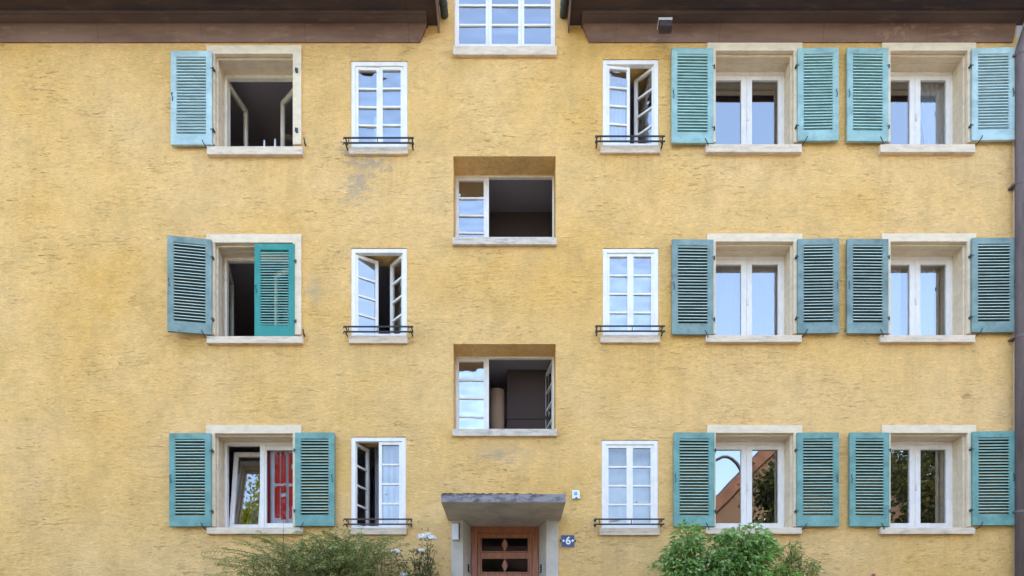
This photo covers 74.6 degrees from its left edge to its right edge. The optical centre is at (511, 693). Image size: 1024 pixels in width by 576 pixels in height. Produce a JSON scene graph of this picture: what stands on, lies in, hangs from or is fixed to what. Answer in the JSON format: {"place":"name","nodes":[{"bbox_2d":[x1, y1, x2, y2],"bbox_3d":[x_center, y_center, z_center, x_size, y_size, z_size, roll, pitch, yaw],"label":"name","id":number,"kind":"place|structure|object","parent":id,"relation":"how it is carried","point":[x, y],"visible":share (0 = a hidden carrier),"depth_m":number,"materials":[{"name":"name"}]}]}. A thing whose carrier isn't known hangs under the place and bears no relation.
{"place":"outdoors","nodes":[
{"label":"outdoors","id":0,"kind":"place"},
{"bbox_2d":[1017,26,1021,37],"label":"neighbouring building","id":1,"kind":"structure","parent":0,"point":[1018,29],"depth_m":10.62,"materials":[{"name":"grey paint"}]},
{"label":"garden","id":2,"kind":"structure","parent":0,"visible":0},
{"bbox_2d":[201,524,424,575],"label":"arching shrub","id":3,"kind":"object","parent":2,"relation":"on","point":[332,558],"visible":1,"depth_m":9.71,"materials":[{"name":"green plant"}]},
{"bbox_2d":[382,521,446,575],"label":"rose bush","id":4,"kind":"object","parent":2,"relation":"on","point":[428,536],"visible":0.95,"depth_m":9.99,"materials":[{"name":"green plant"}]},
{"bbox_2d":[0,0,1023,575],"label":"apartment building","id":5,"kind":"structure","parent":2,"relation":"on","point":[208,300],"depth_m":10.50,"materials":[{"name":"yellow paint"}]},
{"bbox_2d":[206,45,303,157],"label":"window","id":6,"kind":"structure","parent":5,"relation":"in","point":[231,63],"depth_m":10.55,"materials":[{"name":"beige stone"}]},
{"bbox_2d":[206,234,303,344],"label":"window","id":7,"kind":"structure","parent":5,"relation":"in","point":[226,248],"depth_m":10.49,"materials":[{"name":"beige stone"}]},
{"bbox_2d":[206,425,303,534],"bbox_3d":[-4.010,-3.329,10.794,1.514,1.708,0.728,0,0,0],"label":"window","id":8,"kind":"structure","parent":5,"relation":"in","point":[266,437],"depth_m":10.67,"materials":[{"name":"beige stone"}]},
{"bbox_2d":[268,451,292,522],"bbox_3d":[-3.678,-3.312,10.947,0.661,1.408,0.063,0,0,0],"label":"curtain","id":9,"kind":"object","parent":5,"relation":"hanging from","point":[280,486],"visible":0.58,"depth_m":10.95,"materials":[{"name":"red fabric"}]},
{"bbox_2d":[374,116,376,141],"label":"net curtain","id":10,"kind":"object","parent":5,"relation":"hanging from","point":[375,129],"visible":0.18,"depth_m":10.78,"materials":[{"name":"white fabric"}]},
{"bbox_2d":[349,437,406,534],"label":"window","id":11,"kind":"structure","parent":5,"relation":"in","point":[383,441],"depth_m":10.51,"materials":[{"name":"white paint"}]},
{"bbox_2d":[349,62,407,155],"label":"window","id":12,"kind":"structure","parent":5,"relation":"in","point":[356,67],"depth_m":10.52,"materials":[{"name":"white paint"}]},
{"bbox_2d":[349,249,407,343],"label":"window","id":13,"kind":"structure","parent":5,"relation":"in","point":[355,338],"depth_m":10.51,"materials":[{"name":"white paint"}]},
{"bbox_2d":[375,447,383,525],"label":"net curtain","id":14,"kind":"object","parent":5,"relation":"hanging from","point":[376,482],"visible":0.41,"depth_m":11.02,"materials":[{"name":"grey fabric"}]},
{"bbox_2d":[384,446,398,522],"bbox_3d":[-1.883,-3.271,10.820,0.367,1.542,0.029,0,0,0],"label":"net curtain","id":15,"kind":"object","parent":5,"relation":"hanging from","point":[391,473],"visible":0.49,"depth_m":10.82,"materials":[{"name":"grey fabric"}]},
{"bbox_2d":[452,523,459,539],"bbox_3d":[-0.871,-2.513,10.440,0.107,0.272,0.080,0,0,0],"label":"wall lamp","id":16,"kind":"object","parent":5,"relation":"attached to","point":[455,531],"visible":1,"depth_m":10.40,"materials":[{"name":"white plastic"}]},
{"bbox_2d":[460,370,483,428],"bbox_3d":[-0.625,-4.688,11.119,0.483,1.292,0.038,0,0,0],"label":"net curtain","id":17,"kind":"object","parent":5,"relation":"hanging from","point":[471,407],"visible":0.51,"depth_m":11.12,"materials":[{"name":"white fabric"}]},
{"bbox_2d":[452,175,556,246],"bbox_3d":[-0.116,-7.684,10.694,1.624,1.414,0.507,0,0,0],"label":"window","id":18,"kind":"structure","parent":5,"relation":"in","point":[486,241],"depth_m":10.89,"materials":[{"name":"beige paint"}]},
{"bbox_2d":[452,356,556,436],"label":"window","id":19,"kind":"structure","parent":5,"relation":"in","point":[486,432],"depth_m":10.89,"materials":[{"name":"beige paint"}]},
{"bbox_2d":[471,527,537,575],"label":"door","id":20,"kind":"structure","parent":5,"relation":"in","point":[477,533],"depth_m":10.89,"materials":[{"name":"red wood"}]},
{"bbox_2d":[453,0,556,57],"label":"window","id":21,"kind":"structure","parent":5,"relation":"in","point":[488,50],"depth_m":10.61,"materials":[{"name":"white paint"}]},
{"bbox_2d":[560,535,575,546],"bbox_3d":[0.871,-2.377,10.485,0.249,0.184,0.028,0,0,0],"label":"house number sign","id":22,"kind":"object","parent":5,"relation":"attached to","point":[567,540],"visible":1,"depth_m":10.48,"materials":[{"name":"blue metal"}]},
{"bbox_2d":[572,490,579,498],"bbox_3d":[0.996,-3.094,10.467,0.117,0.137,0.065,0,0,0],"label":"sensor box","id":23,"kind":"object","parent":5,"relation":"attached to","point":[575,494],"visible":1,"depth_m":10.46,"materials":[{"name":"white plastic"}]},
{"bbox_2d":[609,90,624,142],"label":"net curtain","id":24,"kind":"object","parent":5,"relation":"hanging from","point":[616,97],"visible":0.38,"depth_m":10.90,"materials":[{"name":"white fabric"}]},
{"bbox_2d":[608,452,648,522],"bbox_3d":[1.850,-3.208,10.900,0.733,1.417,0.024,0,0,0],"label":"net curtain","id":25,"kind":"object","parent":5,"relation":"hanging from","point":[616,495],"visible":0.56,"depth_m":10.90,"materials":[{"name":"white fabric"}]},
{"bbox_2d":[610,266,648,329],"bbox_3d":[1.858,-6.208,10.900,0.717,1.417,0.024,0,0,0],"label":"net curtain","id":26,"kind":"object","parent":5,"relation":"hanging from","point":[619,285],"visible":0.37,"depth_m":10.90,"materials":[{"name":"white fabric"}]},
{"bbox_2d":[599,441,659,535],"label":"window","id":27,"kind":"structure","parent":5,"relation":"in","point":[606,530],"depth_m":10.51,"materials":[{"name":"white paint"}]},
{"bbox_2d":[600,60,659,154],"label":"window","id":28,"kind":"structure","parent":5,"relation":"in","point":[608,148],"depth_m":10.52,"materials":[{"name":"white paint"}]},
{"bbox_2d":[600,249,659,343],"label":"window","id":29,"kind":"structure","parent":5,"relation":"in","point":[607,337],"depth_m":10.53,"materials":[{"name":"white paint"}]},
{"bbox_2d":[657,17,672,33],"bbox_3d":[2.317,-10.131,10.176,0.210,0.296,0.193,0,0,0],"label":"floodlight","id":30,"kind":"object","parent":5,"relation":"attached to","point":[664,25],"visible":1,"depth_m":10.13,"materials":[{"name":"grey"}]},
{"bbox_2d":[716,266,776,334],"bbox_3d":[3.788,-6.258,10.970,1.342,1.683,0.030,0,0,0],"label":"net curtain","id":31,"kind":"object","parent":5,"relation":"hanging from","point":[764,300],"visible":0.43,"depth_m":10.97,"materials":[{"name":"grey fabric"}]},
{"bbox_2d":[705,43,801,155],"bbox_3d":[3.769,-9.272,10.675,1.512,1.740,0.490,0,0,0],"label":"window","id":32,"kind":"structure","parent":5,"relation":"in","point":[745,64],"depth_m":10.61,"materials":[{"name":"beige stone"}]},
{"bbox_2d":[705,233,801,343],"bbox_3d":[3.769,-6.311,10.675,1.512,1.712,0.490,0,0,0],"label":"window","id":33,"kind":"structure","parent":5,"relation":"in","point":[744,250],"depth_m":10.63,"materials":[{"name":"beige stone"}]},
{"bbox_2d":[705,425,801,534],"bbox_3d":[3.769,-3.329,10.675,1.512,1.708,0.490,0,0,0],"label":"window","id":34,"kind":"structure","parent":5,"relation":"in","point":[745,439],"depth_m":10.75,"materials":[{"name":"beige stone"}]},
{"bbox_2d":[889,266,900,334],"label":"net curtain","id":35,"kind":"object","parent":5,"relation":"hanging from","point":[895,300],"visible":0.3,"depth_m":10.97,"materials":[{"name":"white fabric"}]},
{"bbox_2d":[878,43,975,155],"bbox_3d":[6.477,-9.272,10.675,1.513,1.740,0.490,0,0,0],"label":"window","id":36,"kind":"structure","parent":5,"relation":"in","point":[913,64],"depth_m":10.61,"materials":[{"name":"beige stone"}]},
{"bbox_2d":[878,233,975,343],"bbox_3d":[6.477,-6.311,10.675,1.513,1.712,0.490,0,0,0],"label":"window","id":37,"kind":"structure","parent":5,"relation":"in","point":[951,251],"depth_m":10.61,"materials":[{"name":"beige stone"}]},
{"bbox_2d":[878,425,975,534],"bbox_3d":[6.477,-3.329,10.675,1.513,1.708,0.490,0,0,0],"label":"window","id":38,"kind":"structure","parent":5,"relation":"in","point":[955,440],"depth_m":10.68,"materials":[{"name":"beige stone"}]},
{"bbox_2d":[920,266,934,334],"bbox_3d":[6.733,-6.258,10.969,0.333,1.683,0.037,0,0,0],"label":"net curtain","id":39,"kind":"object","parent":5,"relation":"hanging from","point":[926,300],"visible":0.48,"depth_m":10.97,"materials":[{"name":"white fabric"}]},
{"bbox_2d":[920,83,943,143],"bbox_3d":[6.892,-9.242,10.970,0.583,1.650,0.049,0,0,0],"label":"net curtain","id":40,"kind":"object","parent":5,"relation":"hanging from","point":[932,106],"visible":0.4,"depth_m":10.97,"materials":[{"name":"white fabric"}]},
{"bbox_2d":[648,519,741,575],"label":"leafy bush","id":41,"kind":"object","parent":2,"relation":"on","point":[714,561],"visible":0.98,"depth_m":9.77,"materials":[{"name":"green plant"}]},
{"bbox_2d":[707,522,784,575],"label":"leafy bush","id":42,"kind":"object","parent":2,"relation":"on","point":[749,546],"visible":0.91,"depth_m":9.74,"materials":[{"name":"green plant"}]},
{"bbox_2d":[735,549,804,575],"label":"leafy bush","id":43,"kind":"object","parent":2,"relation":"on","point":[774,569],"visible":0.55,"depth_m":9.77,"materials":[{"name":"green plant"}]},
{"bbox_2d":[769,541,825,575],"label":"leafy bush","id":44,"kind":"object","parent":2,"relation":"on","point":[793,559],"visible":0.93,"depth_m":9.80,"materials":[{"name":"green plant"}]}
]}

